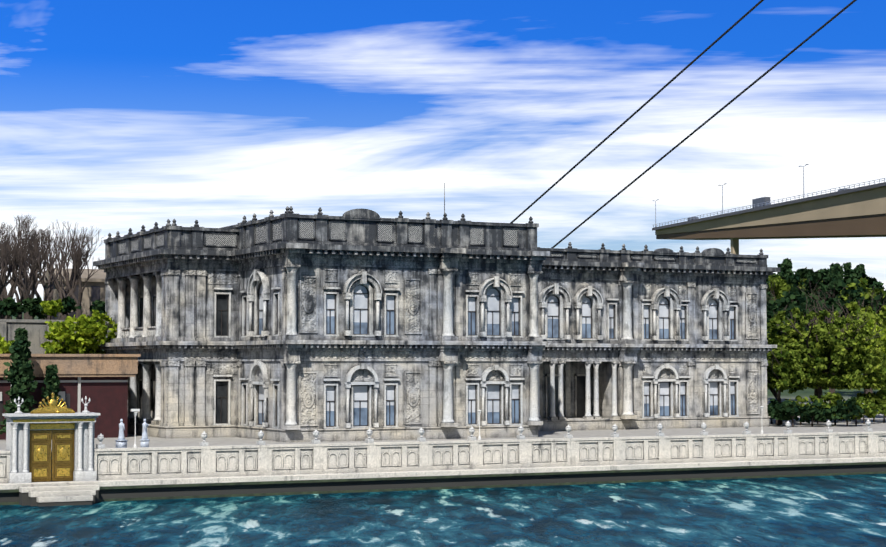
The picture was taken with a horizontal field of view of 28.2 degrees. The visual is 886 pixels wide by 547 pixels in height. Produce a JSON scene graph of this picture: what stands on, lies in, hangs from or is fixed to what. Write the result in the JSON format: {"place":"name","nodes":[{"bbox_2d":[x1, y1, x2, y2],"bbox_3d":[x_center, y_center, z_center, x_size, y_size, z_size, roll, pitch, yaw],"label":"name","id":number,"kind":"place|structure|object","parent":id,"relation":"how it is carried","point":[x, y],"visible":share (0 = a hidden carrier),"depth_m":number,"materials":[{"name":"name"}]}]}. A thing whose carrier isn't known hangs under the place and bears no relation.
{"place":"outdoors","nodes":[
{"label":"outdoors","id":0,"kind":"place"},
{"bbox_2d":[0,377,127,439],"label":"red building","id":1,"kind":"structure","parent":0,"point":[108,402],"depth_m":158.87,"materials":[{"name":"red paint"}]},
{"bbox_2d":[0,377,127,412],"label":"red trim","id":2,"kind":"structure","parent":1,"relation":"attached to","point":[62,393],"depth_m":157.90,"materials":[{"name":"grey"}]},
{"bbox_2d":[0,394,69,424],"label":"red windows","id":3,"kind":"structure","parent":2,"relation":"attached to","point":[67,399],"depth_m":157.27,"materials":[{"name":"grey"}]},
{"bbox_2d":[0,354,140,376],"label":"fascia","id":4,"kind":"structure","parent":1,"relation":"on","point":[97,365],"depth_m":157.69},
{"bbox_2d":[98,183,776,441],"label":"palace","id":5,"kind":"structure","parent":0,"point":[187,314],"depth_m":159.06,"materials":[{"name":"grey stone"}]},
{"bbox_2d":[115,267,727,425],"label":"columns","id":6,"kind":"structure","parent":5,"relation":"attached to","point":[534,404],"depth_m":164.79,"materials":[{"name":"grey stone"}]},
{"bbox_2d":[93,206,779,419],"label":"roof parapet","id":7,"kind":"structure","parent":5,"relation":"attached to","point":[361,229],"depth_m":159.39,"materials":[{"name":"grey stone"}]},
{"bbox_2d":[119,221,754,261],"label":"panels","id":8,"kind":"object","parent":7,"relation":"attached to","point":[384,232],"visible":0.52,"depth_m":157.33,"materials":[{"name":"grey stone"}]},
{"bbox_2d":[105,257,767,424],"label":"palace carved","id":9,"kind":"object","parent":5,"relation":"attached to","point":[308,323],"visible":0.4,"depth_m":158.85,"materials":[{"name":"grey stone"}]},
{"bbox_2d":[215,283,735,426],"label":"palace frames","id":10,"kind":"structure","parent":5,"relation":"attached to","point":[367,293],"depth_m":159.83,"materials":[{"name":"grey stone"}]},
{"bbox_2d":[259,311,734,425],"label":"palace glass","id":11,"kind":"object","parent":10,"relation":"in","point":[586,331],"visible":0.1,"depth_m":159.19,"materials":[{"name":"grey glass"}]},
{"bbox_2d":[213,269,739,428],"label":"window surrounds","id":12,"kind":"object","parent":5,"relation":"attached to","point":[257,277],"depth_m":159.42,"materials":[{"name":"grey stone"}]},
{"bbox_2d":[0,452,885,546],"bbox_3d":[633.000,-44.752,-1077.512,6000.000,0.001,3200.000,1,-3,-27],"label":"water","id":13,"kind":"structure","parent":0,"point":[831,511],"depth_m":118.22,"materials":[{"name":"blue liquid"}]},
{"bbox_2d":[0,464,885,506],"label":"quay edge","id":14,"kind":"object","parent":13,"relation":"in","point":[23,499],"depth_m":145.17,"materials":[{"name":"grey"}]},
{"bbox_2d":[0,431,885,502],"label":"quay wall","id":15,"kind":"structure","parent":14,"relation":"on","point":[135,466],"depth_m":147.05,"materials":[{"name":"stone"}]},
{"bbox_2d":[2,396,99,482],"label":"gate portal","id":16,"kind":"object","parent":15,"relation":"on","point":[17,439],"visible":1,"depth_m":132.34,"materials":[{"name":"white stone"}]},
{"bbox_2d":[29,429,73,481],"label":"gate doors","id":17,"kind":"structure","parent":16,"relation":"in","point":[33,464],"depth_m":132.89,"materials":[{"name":"gold metal"}]},
{"bbox_2d":[13,392,94,476],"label":"gate ornament","id":18,"kind":"object","parent":16,"relation":"attached to","point":[40,452],"visible":0.98,"depth_m":132.79,"materials":[{"name":"gold metal"}]},
{"bbox_2d":[96,419,871,448],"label":"wall finials","id":19,"kind":"object","parent":15,"relation":"on","point":[369,432],"visible":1,"depth_m":151.01,"materials":[{"name":"white stone"}]},
{"bbox_2d":[0,462,885,504],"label":"quay algae","id":20,"kind":"object","parent":14,"relation":"attached to","point":[398,478],"visible":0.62,"depth_m":146.16,"materials":[{"name":"black stone"}]},
{"bbox_2d":[0,313,885,451],"bbox_3d":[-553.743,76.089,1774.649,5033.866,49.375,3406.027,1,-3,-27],"label":"terrain","id":21,"kind":"structure","parent":0,"point":[878,424],"depth_m":171.13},
{"bbox_2d":[0,319,81,353],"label":"retaining wall","id":22,"kind":"structure","parent":21,"relation":"on","point":[36,329],"depth_m":176.41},
{"bbox_2d":[0,215,105,319],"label":"bare tree","id":23,"kind":"object","parent":21,"relation":"on","point":[21,262],"visible":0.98,"depth_m":201.80,"materials":[{"name":"brown plant"}]},
{"bbox_2d":[39,268,105,338],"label":"tan building","id":24,"kind":"structure","parent":21,"relation":"on","point":[98,277],"depth_m":215.95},
{"bbox_2d":[69,286,99,322],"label":"building windows","id":25,"kind":"structure","parent":24,"relation":"attached to","point":[95,293],"depth_m":216.00,"materials":[{"name":"grey glass"}]},
{"bbox_2d":[115,419,149,447],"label":"statues","id":26,"kind":"object","parent":21,"relation":"on","point":[121,441],"visible":0.92,"depth_m":137.83,"materials":[{"name":"white stone"}]},
{"bbox_2d":[0,258,883,433],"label":"trees","id":27,"kind":"object","parent":21,"relation":"on","point":[20,375],"visible":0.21,"depth_m":152.79,"materials":[{"name":"green plant"}]},
{"bbox_2d":[8,278,885,439],"bbox_3d":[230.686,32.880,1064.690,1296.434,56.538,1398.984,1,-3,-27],"label":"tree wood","id":28,"kind":"object","parent":21,"relation":"on","point":[818,392],"visible":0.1,"depth_m":201.14,"materials":[{"name":"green plant"}]},
{"bbox_2d":[0,267,885,423],"bbox_3d":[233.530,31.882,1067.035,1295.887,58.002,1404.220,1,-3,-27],"label":"leaves","id":29,"kind":"object","parent":28,"relation":"on","point":[789,371],"depth_m":197.38,"materials":[{"name":"green plant"}]},
{"bbox_2d":[0,299,885,375],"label":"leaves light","id":30,"kind":"object","parent":28,"relation":"attached to","point":[82,340],"visible":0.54,"depth_m":173.28,"materials":[{"name":"green plant"}]},
{"bbox_2d":[767,301,885,390],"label":"leaves","id":31,"kind":"object","parent":28,"relation":"attached to","point":[860,345],"visible":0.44,"depth_m":199.75,"materials":[{"name":"green plant"}]},
{"bbox_2d":[131,406,762,447],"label":"lamp posts","id":32,"kind":"object","parent":21,"relation":"on","point":[135,414],"visible":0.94,"depth_m":137.75,"materials":[{"name":"white paint"}]},
{"bbox_2d":[510,0,856,247],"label":"bridge cables","id":33,"kind":"object","parent":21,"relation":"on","point":[706,121],"visible":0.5,"depth_m":689.28,"materials":[{"name":"black metal"}]},
{"bbox_2d":[655,186,885,254],"bbox_3d":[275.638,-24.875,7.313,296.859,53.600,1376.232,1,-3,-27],"label":"bridge deck","id":34,"kind":"structure","parent":21,"relation":"on","point":[871,201],"depth_m":560.43,"materials":[{"name":"grey concrete"}]},
{"bbox_2d":[688,188,848,220],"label":"vehicles","id":35,"kind":"object","parent":34,"relation":"on","point":[761,200],"visible":0.56,"depth_m":593.92,"materials":[{"name":"grey metal"}]},
{"bbox_2d":[656,213,885,239],"bbox_3d":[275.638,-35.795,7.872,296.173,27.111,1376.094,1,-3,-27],"label":"bridge underside","id":36,"kind":"object","parent":34,"relation":"on","point":[874,225],"visible":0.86,"depth_m":563.14,"materials":[{"name":"concrete"}]},
{"bbox_2d":[0,0,885,304],"label":"sky","id":37,"kind":"structure","parent":0,"point":[116,115],"materials":[{"name":"blue"}]},
{"bbox_2d":[652,164,885,230],"bbox_3d":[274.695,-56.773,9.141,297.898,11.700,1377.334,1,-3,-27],"label":"bridge railing","id":38,"kind":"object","parent":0,"point":[783,203],"depth_m":578.31,"materials":[{"name":"grey metal"}]}
]}

